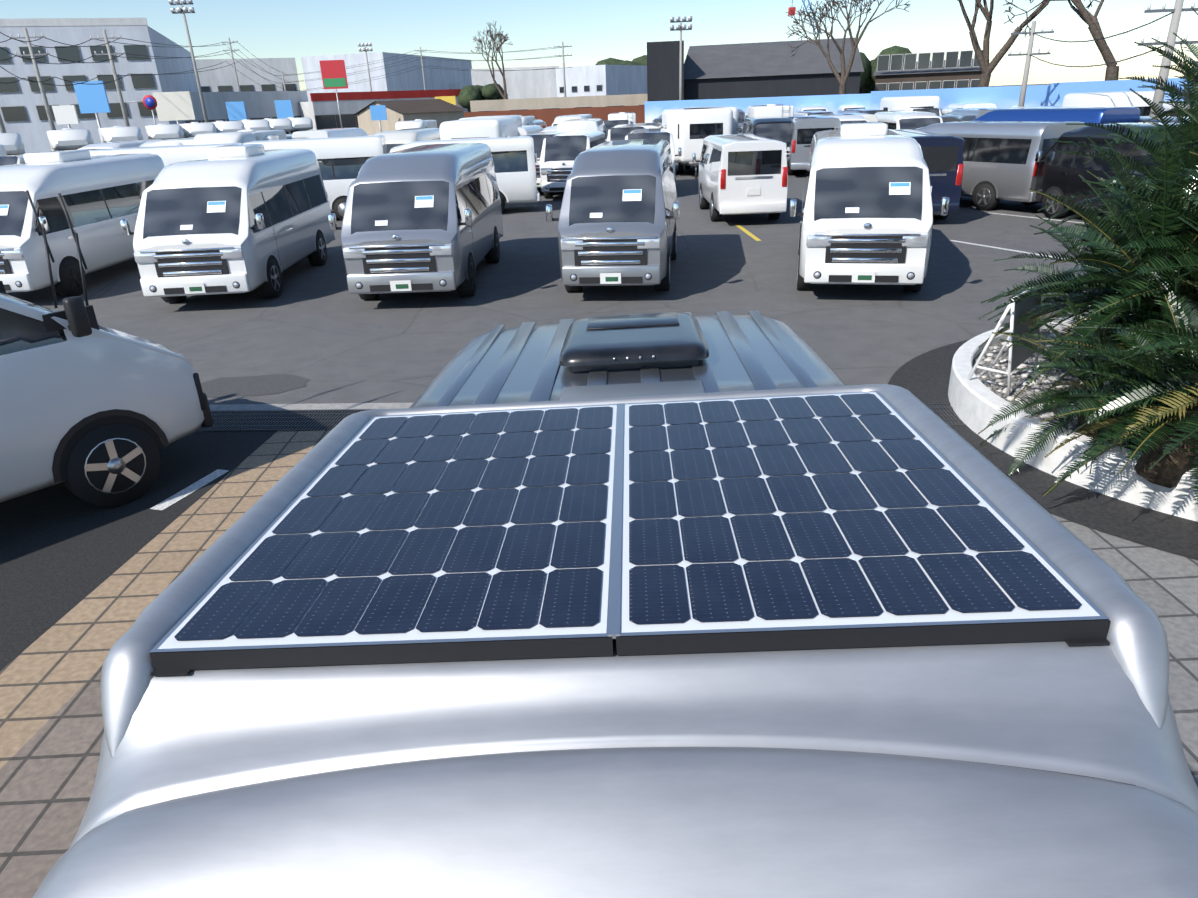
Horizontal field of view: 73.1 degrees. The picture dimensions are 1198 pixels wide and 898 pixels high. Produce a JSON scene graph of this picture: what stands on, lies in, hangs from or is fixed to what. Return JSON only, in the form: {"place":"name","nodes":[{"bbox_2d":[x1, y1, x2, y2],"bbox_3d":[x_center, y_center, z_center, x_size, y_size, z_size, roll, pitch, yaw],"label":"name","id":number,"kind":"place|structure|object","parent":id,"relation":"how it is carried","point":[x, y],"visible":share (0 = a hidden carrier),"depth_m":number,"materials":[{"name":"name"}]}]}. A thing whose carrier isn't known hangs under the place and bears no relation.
{"place":"outdoors","nodes":[
{"label":"outdoors","id":0,"kind":"place"},
{"bbox_2d":[0,18,198,152],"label":"building","id":1,"kind":"structure","parent":0,"point":[23,112],"depth_m":72.97,"materials":[{"name":"grey"}]},
{"bbox_2d":[0,431,276,670],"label":"asphalt pavement","id":2,"kind":"structure","parent":0,"point":[64,550],"depth_m":6.42,"materials":[{"name":"asphalt"}]},
{"bbox_2d":[0,190,212,507],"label":"car","id":3,"kind":"object","parent":2,"relation":"on","point":[93,411],"visible":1,"depth_m":6.47,"materials":[{"name":"white"}]},
{"bbox_2d":[195,58,299,91],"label":"white building","id":4,"kind":"structure","parent":0,"point":[222,79],"depth_m":126.55,"materials":[{"name":"grey"}]},
{"bbox_2d":[301,52,471,112],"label":"building","id":5,"kind":"structure","parent":0,"point":[441,78],"materials":[{"name":"metal"}]},
{"bbox_2d":[354,99,467,134],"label":"house","id":6,"kind":"structure","parent":0,"point":[439,111],"depth_m":82.47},
{"bbox_2d":[471,65,646,98],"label":"warehouse","id":7,"kind":"structure","parent":0,"point":[596,80],"materials":[{"name":"metal"}]},
{"bbox_2d":[6,84,1141,430],"bbox_3d":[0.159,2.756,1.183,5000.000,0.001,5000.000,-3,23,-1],"label":"ground","id":8,"kind":"structure","parent":0,"point":[326,334],"depth_m":13.13,"materials":[{"name":"asphalt"}]},
{"bbox_2d":[0,132,24,154],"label":"van","id":9,"kind":"object","parent":8,"relation":"on","point":[12,143],"visible":0.17,"depth_m":35.35,"materials":[{"name":"white paint"}]},
{"bbox_2d":[0,154,24,165],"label":"van","id":10,"kind":"object","parent":8,"relation":"on","point":[11,159],"visible":0.02,"depth_m":28.02,"materials":[{"name":"white"}]},
{"bbox_2d":[10,28,55,129],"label":"utility pole","id":11,"kind":"object","parent":8,"relation":"on","point":[43,94],"visible":0.81,"depth_m":47.42,"materials":[{"name":"grey concrete"}]},
{"bbox_2d":[0,12,1172,90],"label":"power lines","id":12,"kind":"object","parent":11,"relation":"attached to","point":[373,61],"visible":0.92,"depth_m":54.96,"materials":[{"name":"black metal"}]},
{"bbox_2d":[52,105,79,127],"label":"street sign","id":13,"kind":"object","parent":8,"relation":"on","point":[66,114],"visible":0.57,"depth_m":52.01,"materials":[{"name":"white"}]},
{"bbox_2d":[47,128,93,150],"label":"van","id":14,"kind":"object","parent":8,"relation":"on","point":[68,139],"visible":0.44,"depth_m":39.09,"materials":[{"name":"white paint"}]},
{"bbox_2d":[0,149,164,296],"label":"van","id":15,"kind":"object","parent":8,"relation":"on","point":[101,195],"visible":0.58,"depth_m":15.10,"materials":[{"name":"white"}]},
{"bbox_2d":[73,81,110,127],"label":"street sign","id":16,"kind":"object","parent":8,"relation":"on","point":[92,98],"visible":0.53,"depth_m":55.60,"materials":[{"name":"blue"}]},
{"bbox_2d":[90,30,129,126],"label":"utility pole","id":17,"kind":"object","parent":8,"relation":"on","point":[121,100],"visible":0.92,"depth_m":52.45,"materials":[{"name":"grey concrete"}]},
{"bbox_2d":[77,139,161,149],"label":"van","id":18,"kind":"object","parent":8,"relation":"on","point":[127,144],"visible":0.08,"depth_m":34.65,"materials":[{"name":"white"}]},
{"bbox_2d":[98,126,142,142],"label":"van","id":19,"kind":"object","parent":8,"relation":"on","point":[116,134],"visible":0.23,"depth_m":42.58,"materials":[{"name":"white paint"}]},
{"bbox_2d":[145,123,183,139],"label":"van","id":20,"kind":"object","parent":8,"relation":"on","point":[164,131],"visible":0.27,"depth_m":45.88,"materials":[{"name":"white paint"}]},
{"bbox_2d":[89,143,242,165],"bbox_3d":[-12.603,-7.153,22.467,5.559,2.295,2.280,-6,24,-8],"label":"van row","id":21,"kind":"object","parent":8,"relation":"on","point":[168,155],"visible":0.04,"depth_m":21.55,"materials":[{"name":"white"}]},
{"bbox_2d":[152,91,195,123],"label":"street sign","id":22,"kind":"object","parent":8,"relation":"on","point":[176,106],"visible":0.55,"depth_m":62.09,"materials":[{"name":"beige"}]},
{"bbox_2d":[168,0,207,121],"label":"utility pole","id":23,"kind":"object","parent":8,"relation":"on","point":[182,10],"visible":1,"depth_m":64.86,"materials":[{"name":"grey metal"}]},
{"bbox_2d":[179,122,216,137],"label":"van","id":24,"kind":"object","parent":8,"relation":"on","point":[191,129],"visible":0.23,"depth_m":49.05,"materials":[{"name":"white paint"}]},
{"bbox_2d":[148,135,278,145],"bbox_3d":[-14.308,-10.018,29.274,5.559,2.295,2.280,-6,24,-8],"label":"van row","id":25,"kind":"object","parent":8,"relation":"on","point":[189,141],"visible":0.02,"depth_m":28.15,"materials":[{"name":"white"}]},
{"bbox_2d":[204,121,244,132],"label":"van","id":26,"kind":"object","parent":8,"relation":"on","point":[228,126],"visible":0.21,"depth_m":52.14,"materials":[{"name":"white paint"}]},
{"bbox_2d":[120,144,335,302],"bbox_3d":[-6.778,-4.456,15.437,2.280,2.475,5.559,-3,23,-2],"label":"van","id":27,"kind":"object","parent":8,"relation":"on","point":[228,219],"visible":1,"depth_m":13.39,"materials":[{"name":"white"}]},
{"bbox_2d":[225,101,246,120],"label":"street sign","id":28,"kind":"object","parent":8,"relation":"on","point":[236,110],"visible":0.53,"depth_m":72.38,"materials":[{"name":"blue"}]},
{"bbox_2d":[192,129,286,144],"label":"van","id":29,"kind":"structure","parent":8,"relation":"on","point":[246,135],"depth_m":26.92,"materials":[{"name":"white paint"}]},
{"bbox_2d":[185,91,307,122],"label":"shop row","id":30,"kind":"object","parent":8,"relation":"on","point":[259,105],"visible":0.25,"depth_m":95.28,"materials":[{"name":"grey"}]},
{"bbox_2d":[236,119,270,130],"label":"van","id":31,"kind":"object","parent":8,"relation":"on","point":[260,125],"visible":0.08,"depth_m":55.25,"materials":[{"name":"white paint"}]},
{"bbox_2d":[201,374,309,397],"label":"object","id":32,"kind":"structure","parent":8,"relation":"on","point":[249,385],"depth_m":9.75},
{"bbox_2d":[262,118,292,133],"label":"van","id":33,"kind":"object","parent":8,"relation":"on","point":[285,124],"visible":0.19,"depth_m":58.29,"materials":[{"name":"white paint"}]},
{"bbox_2d":[274,100,293,118],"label":"street sign","id":34,"kind":"object","parent":8,"relation":"on","point":[284,108],"visible":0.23,"depth_m":73.67,"materials":[{"name":"blue"}]},
{"bbox_2d":[277,117,312,133],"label":"van","id":35,"kind":"object","parent":8,"relation":"on","point":[303,124],"visible":0.19,"depth_m":61.28,"materials":[{"name":"white paint"}]},
{"bbox_2d":[242,135,386,220],"bbox_3d":[-9.019,-7.981,24.053,5.559,2.295,2.280,-6,24,-8],"label":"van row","id":36,"kind":"object","parent":8,"relation":"on","point":[341,161],"visible":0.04,"depth_m":23.29,"materials":[{"name":"white"}]},
{"bbox_2d":[292,127,368,137],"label":"van","id":37,"kind":"object","parent":8,"relation":"on","point":[331,132],"visible":0.06,"depth_m":34.02,"materials":[{"name":"white"}]},
{"bbox_2d":[319,60,347,127],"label":"sign","id":38,"kind":"object","parent":8,"relation":"on","point":[333,74],"visible":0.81,"depth_m":86.99,"materials":[{"name":"red"}]},
{"bbox_2d":[370,105,386,131],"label":"street sign","id":39,"kind":"object","parent":8,"relation":"on","point":[378,112],"visible":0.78,"depth_m":78.73,"materials":[{"name":"blue"}]},
{"bbox_2d":[299,89,461,129],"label":"shop row","id":40,"kind":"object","parent":8,"relation":"on","point":[321,110],"visible":0.27,"depth_m":100.59,"materials":[{"name":"red"}]},
{"bbox_2d":[373,128,440,152],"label":"van","id":41,"kind":"object","parent":8,"relation":"on","point":[395,138],"visible":0.04,"depth_m":27.51,"materials":[{"name":"white"}]},
{"bbox_2d":[328,143,502,299],"bbox_3d":[-3.106,-4.338,15.049,2.280,2.295,5.559,-1,23,2],"label":"van","id":42,"kind":"object","parent":8,"relation":"on","point":[424,218],"visible":1,"depth_m":12.88,"materials":[{"name":"grey"}]},
{"bbox_2d":[395,119,436,129],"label":"van","id":43,"kind":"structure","parent":8,"relation":"on","point":[418,123],"depth_m":44.63,"materials":[{"name":"white paint"}]},
{"bbox_2d":[389,136,539,210],"bbox_3d":[-4.375,-8.149,24.246,5.019,2.110,2.280,-5,23,-6],"label":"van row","id":44,"kind":"object","parent":8,"relation":"on","point":[513,157],"visible":0.25,"depth_m":23.51,"materials":[{"name":"white"}]},
{"bbox_2d":[439,117,517,139],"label":"van","id":45,"kind":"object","parent":8,"relation":"on","point":[483,128],"visible":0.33,"depth_m":26.92,"materials":[{"name":"white"}]},
{"bbox_2d":[471,21,512,98],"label":"bare tree","id":46,"kind":"object","parent":8,"relation":"on","point":[499,35],"visible":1,"depth_m":94.03,"materials":[{"name":"brown plant"}]},
{"bbox_2d":[523,130,573,192],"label":"van","id":47,"kind":"object","parent":8,"relation":"on","point":[539,138],"visible":0.06,"depth_m":28.10,"materials":[{"name":"white"}]},
{"bbox_2d":[464,105,644,126],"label":"brick wall","id":48,"kind":"structure","parent":8,"relation":"on","point":[547,116],"depth_m":75.02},
{"bbox_2d":[470,94,646,111],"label":"wall","id":49,"kind":"structure","parent":8,"relation":"on","point":[560,102],"depth_m":91.28,"materials":[{"name":"red"}]},
{"bbox_2d":[534,131,605,197],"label":"van","id":50,"kind":"object","parent":8,"relation":"on","point":[560,153],"visible":0.46,"depth_m":26.40,"materials":[{"name":"white"}]},
{"bbox_2d":[197,403,965,430],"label":"drain kerb","id":51,"kind":"structure","parent":8,"relation":"on","point":[249,417],"depth_m":8.72,"materials":[{"name":"concrete"}]},
{"bbox_2d":[558,118,607,141],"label":"van","id":52,"kind":"object","parent":8,"relation":"on","point":[590,124],"visible":0.1,"depth_m":32.79,"materials":[{"name":"white"}]},
{"bbox_2d":[545,139,679,291],"bbox_3d":[0.476,-4.339,14.774,2.120,2.250,5.169,1,24,7],"label":"van","id":53,"kind":"object","parent":8,"relation":"on","point":[619,215],"visible":1,"depth_m":12.75,"materials":[{"name":"grey"}]},
{"bbox_2d":[150,213,1086,509],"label":"parking lines","id":54,"kind":"object","parent":8,"relation":"on","point":[180,495],"visible":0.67,"depth_m":7.26,"materials":[{"name":"white paint"}]},
{"bbox_2d":[607,124,646,141],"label":"van","id":55,"kind":"object","parent":8,"relation":"on","point":[619,132],"visible":0.1,"depth_m":32.29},
{"bbox_2d":[625,128,681,184],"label":"van","id":56,"kind":"object","parent":8,"relation":"on","point":[659,133],"visible":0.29,"depth_m":26.26,"materials":[{"name":"white"}]},
{"bbox_2d":[670,16,691,99],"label":"floodlight pole","id":57,"kind":"object","parent":8,"relation":"on","point":[680,27],"visible":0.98,"depth_m":67.31,"materials":[{"name":"grey metal"}]},
{"bbox_2d":[457,45,910,111],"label":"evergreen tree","id":58,"kind":"object","parent":8,"relation":"on","point":[466,95],"visible":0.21,"depth_m":145.51,"materials":[{"name":"green plant"}]},
{"bbox_2d":[662,108,708,178],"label":"van","id":59,"kind":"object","parent":8,"relation":"on","point":[670,119],"visible":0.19,"depth_m":32.44,"materials":[{"name":"white"}]},
{"bbox_2d":[678,107,732,173],"bbox_3d":[4.344,-12.661,33.347,2.116,2.550,5.131,0,23,5],"label":"caravan","id":60,"kind":"object","parent":8,"relation":"on","point":[697,126],"visible":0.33,"depth_m":31.79,"materials":[{"name":"white"}]},
{"bbox_2d":[692,134,787,220],"bbox_3d":[3.767,-7.369,21.827,2.100,1.990,4.874,-2,23,1],"label":"van","id":61,"kind":"object","parent":8,"relation":"on","point":[743,174],"visible":1,"depth_m":19.73,"materials":[{"name":"white"}]},
{"bbox_2d":[742,116,797,172],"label":"van","id":62,"kind":"object","parent":8,"relation":"on","point":[774,128],"visible":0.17,"depth_m":31.84,"materials":[{"name":"grey"}]},
{"bbox_2d":[746,104,793,117],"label":"van","id":63,"kind":"object","parent":8,"relation":"on","point":[766,110],"visible":0.15,"depth_m":35.89,"materials":[{"name":"white paint"}]},
{"bbox_2d":[787,116,840,174],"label":"van","id":64,"kind":"object","parent":8,"relation":"on","point":[804,130],"visible":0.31,"depth_m":30.36,"materials":[{"name":"grey"}]},
{"bbox_2d":[809,114,868,122],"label":"van","id":65,"kind":"object","parent":8,"relation":"on","point":[843,118],"visible":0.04,"depth_m":31.86,"materials":[{"name":"white"}]},
{"bbox_2d":[786,0,910,94],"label":"bare tree","id":66,"kind":"object","parent":8,"relation":"on","point":[842,79],"visible":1,"depth_m":59.50,"materials":[{"name":"brown plant"}]},
{"bbox_2d":[789,122,948,290],"bbox_3d":[4.563,-4.409,14.271,2.280,2.475,5.559,3,24,13],"label":"van","id":67,"kind":"object","parent":8,"relation":"on","point":[867,213],"visible":1,"depth_m":12.16,"materials":[{"name":"white"}]},
{"bbox_2d":[874,111,942,129],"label":"van","id":68,"kind":"object","parent":8,"relation":"on","point":[894,120],"visible":0.21,"depth_m":31.52,"materials":[{"name":"white"}]},
{"bbox_2d":[880,96,939,111],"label":"van","id":69,"kind":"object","parent":8,"relation":"on","point":[887,104],"visible":0.21,"depth_m":45.15,"materials":[{"name":"white"}]},
{"bbox_2d":[645,78,1191,122],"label":"hoarding fence","id":70,"kind":"object","parent":8,"relation":"on","point":[1053,94],"visible":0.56,"depth_m":47.30,"materials":[{"name":"blue"}]},
{"bbox_2d":[895,129,963,218],"bbox_3d":[7.780,-7.096,20.819,2.100,1.990,4.874,0,23,6],"label":"van","id":71,"kind":"object","parent":8,"relation":"on","point":[943,156],"visible":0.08,"depth_m":18.52,"materials":[{"name":"blue"}]},
{"bbox_2d":[946,103,996,108],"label":"van","id":72,"kind":"object","parent":8,"relation":"on","point":[973,105],"visible":0.15,"depth_m":43.61,"materials":[{"name":"white"}]},
{"bbox_2d":[947,108,1007,117],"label":"van","id":73,"kind":"object","parent":8,"relation":"on","point":[977,112],"visible":0.02,"depth_m":33.04,"materials":[{"name":"white"}]},
{"bbox_2d":[915,121,1086,209],"bbox_3d":[10.309,-7.779,22.017,2.280,2.110,5.019,-13,25,-23],"label":"silver van","id":74,"kind":"object","parent":8,"relation":"on","point":[999,163],"visible":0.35,"depth_m":20.41,"materials":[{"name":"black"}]},
{"bbox_2d":[957,0,1099,86],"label":"bare tree","id":75,"kind":"object","parent":8,"relation":"on","point":[987,68],"visible":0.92,"depth_m":45.81,"materials":[{"name":"brown plant"}]},
{"bbox_2d":[1008,21,1053,106],"bbox_3d":[20.338,-17.302,38.699,2.000,5.657,0.300,-3,23,-1],"label":"utility pole","id":76,"kind":"object","parent":8,"relation":"on","point":[1025,76],"visible":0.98,"depth_m":38.09,"materials":[{"name":"grey concrete"}]},
{"bbox_2d":[888,340,1197,559],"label":"asphalt strip","id":77,"kind":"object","parent":8,"relation":"on","point":[924,378],"depth_m":6.37,"materials":[{"name":"asphalt"}]},
{"bbox_2d":[972,107,1139,123],"bbox_3d":[13.612,-9.454,25.363,2.280,2.295,5.559,-12,25,-21],"label":"canopy","id":78,"kind":"object","parent":8,"relation":"on","point":[1104,115],"visible":0.04,"depth_m":23.35,"materials":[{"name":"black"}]},
{"bbox_2d":[1003,0,1118,80],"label":"bare tree","id":79,"kind":"object","parent":8,"relation":"on","point":[1088,18],"visible":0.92,"depth_m":38.98,"materials":[{"name":"brown plant"}]},
{"bbox_2d":[948,314,1197,521],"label":"planter kerb","id":80,"kind":"structure","parent":8,"relation":"on","point":[976,403],"depth_m":6.69,"materials":[{"name":"concrete"}]},
{"bbox_2d":[972,328,1197,466],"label":"planter gravel","id":81,"kind":"structure","parent":80,"relation":"on","point":[995,383],"depth_m":8.12,"materials":[{"name":"gravel"}]},
{"bbox_2d":[966,286,1041,396],"bbox_3d":[4.024,-1.115,7.958,0.448,0.953,0.928,17,30,38],"label":"metal stand","id":82,"kind":"object","parent":81,"relation":"on","point":[1019,355],"visible":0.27,"depth_m":7.70,"materials":[{"name":"white"}]},
{"bbox_2d":[979,198,1182,381],"bbox_3d":[5.019,-1.576,7.944,2.163,1.857,2.342,8,25,22],"label":"cycad palm","id":83,"kind":"object","parent":81,"relation":"on","point":[1090,249],"visible":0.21,"depth_m":7.99,"materials":[{"name":"green"}]},
{"bbox_2d":[978,290,1197,475],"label":"cycad palm","id":84,"kind":"object","parent":81,"relation":"on","point":[1059,403],"visible":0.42,"depth_m":6.66,"materials":[{"name":"green"}]},
{"bbox_2d":[979,123,1197,421],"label":"cycad palm","id":85,"kind":"object","parent":81,"relation":"on","point":[1142,219],"visible":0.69,"depth_m":6.51,"materials":[{"name":"green"}]},
{"bbox_2d":[1017,260,1197,504],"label":"cycad palm","id":86,"kind":"object","parent":81,"relation":"on","point":[1167,470],"visible":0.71,"depth_m":5.85,"materials":[{"name":"green"}]},
{"bbox_2d":[1026,165,1197,403],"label":"cycad palm","id":87,"kind":"object","parent":81,"relation":"on","point":[1088,309],"visible":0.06,"depth_m":7.00,"materials":[{"name":"green"}]},
{"bbox_2d":[1038,43,1197,297],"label":"cycad palm","id":88,"kind":"object","parent":81,"relation":"on","point":[1192,159],"visible":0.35,"depth_m":8.26,"materials":[{"name":"green"}]},
{"bbox_2d":[1048,104,1197,416],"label":"cycad palm","id":89,"kind":"object","parent":81,"relation":"on","point":[1187,214],"visible":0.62,"depth_m":5.98,"materials":[{"name":"green"}]},
{"bbox_2d":[1067,216,1197,469],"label":"cycad palm","id":90,"kind":"object","parent":81,"relation":"on","point":[1151,391],"visible":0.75,"depth_m":5.54,"materials":[{"name":"green"}]},
{"bbox_2d":[1084,7,1197,188],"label":"cycad palm","id":91,"kind":"object","parent":81,"relation":"on","point":[1163,88],"visible":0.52,"depth_m":10.11,"materials":[{"name":"green"}]},
{"bbox_2d":[1118,68,1197,205],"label":"cycad palm","id":92,"kind":"object","parent":81,"relation":"on","point":[1190,146],"visible":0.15,"depth_m":7.12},
{"bbox_2d":[1062,91,1163,115],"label":"van","id":93,"kind":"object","parent":8,"relation":"on","point":[1114,99],"visible":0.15,"depth_m":31.02,"materials":[{"name":"white"}]},
{"bbox_2d":[1035,122,1194,217],"bbox_3d":[11.989,-6.066,17.886,2.280,2.110,5.019,-6,24,-8],"label":"grey van","id":94,"kind":"object","parent":8,"relation":"on","point":[1058,173],"visible":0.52,"depth_m":18.49,"materials":[{"name":"black"}]},
{"bbox_2d":[1137,0,1197,115],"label":"utility pole","id":95,"kind":"object","parent":8,"relation":"on","point":[1178,9],"visible":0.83,"depth_m":24.88,"materials":[{"name":"grey concrete"}]},
{"bbox_2d":[0,430,1197,897],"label":"pavement tiles","id":96,"kind":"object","parent":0,"point":[50,720],"visible":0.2,"depth_m":4.81,"materials":[{"name":"tile"}]},
{"bbox_2d":[33,315,1197,897],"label":"van body","id":97,"kind":"object","parent":96,"relation":"on","point":[1051,769],"visible":0.52,"depth_m":1.15,"materials":[{"name":"metal"}]},
{"bbox_2d":[434,310,817,406],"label":"roof ribs","id":98,"kind":"object","parent":97,"relation":"attached to","point":[651,384],"visible":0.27,"depth_m":3.10,"materials":[{"name":"metal"}]},
{"bbox_2d":[149,391,1109,675],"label":"solar panels","id":99,"kind":"object","parent":97,"relation":"on","point":[797,521],"visible":1,"depth_m":1.53,"materials":[{"name":"blue"}]},
{"bbox_2d":[559,312,708,372],"bbox_3d":[0.147,-0.469,3.459,0.600,0.102,0.764,-3,20,3],"label":"roof vent","id":100,"kind":"object","parent":97,"relation":"in","point":[639,341],"visible":0.98,"depth_m":3.21,"materials":[{"name":"plastic"}]},
{"bbox_2d":[100,384,1168,757],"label":"van roof rails","id":101,"kind":"object","parent":97,"relation":"attached to","point":[1136,638],"visible":0.81,"depth_m":1.47,"materials":[{"name":"metal"}]},
{"bbox_2d":[0,0,1197,90],"label":"sky","id":102,"kind":"structure","parent":0,"point":[596,30],"materials":[{"name":"blue"}]},
{"bbox_2d":[647,41,683,100],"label":"building","id":103,"kind":"structure","parent":0,"point":[663,62],"depth_m":84.03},
{"bbox_2d":[684,38,863,99],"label":"dark warehouse","id":104,"kind":"structure","parent":0,"point":[751,70],"depth_m":86.06,"materials":[{"name":"metal"}]},
{"bbox_2d":[873,50,982,90],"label":"building","id":105,"kind":"structure","parent":0,"point":[938,71],"depth_m":93.55,"materials":[{"name":"stone"}]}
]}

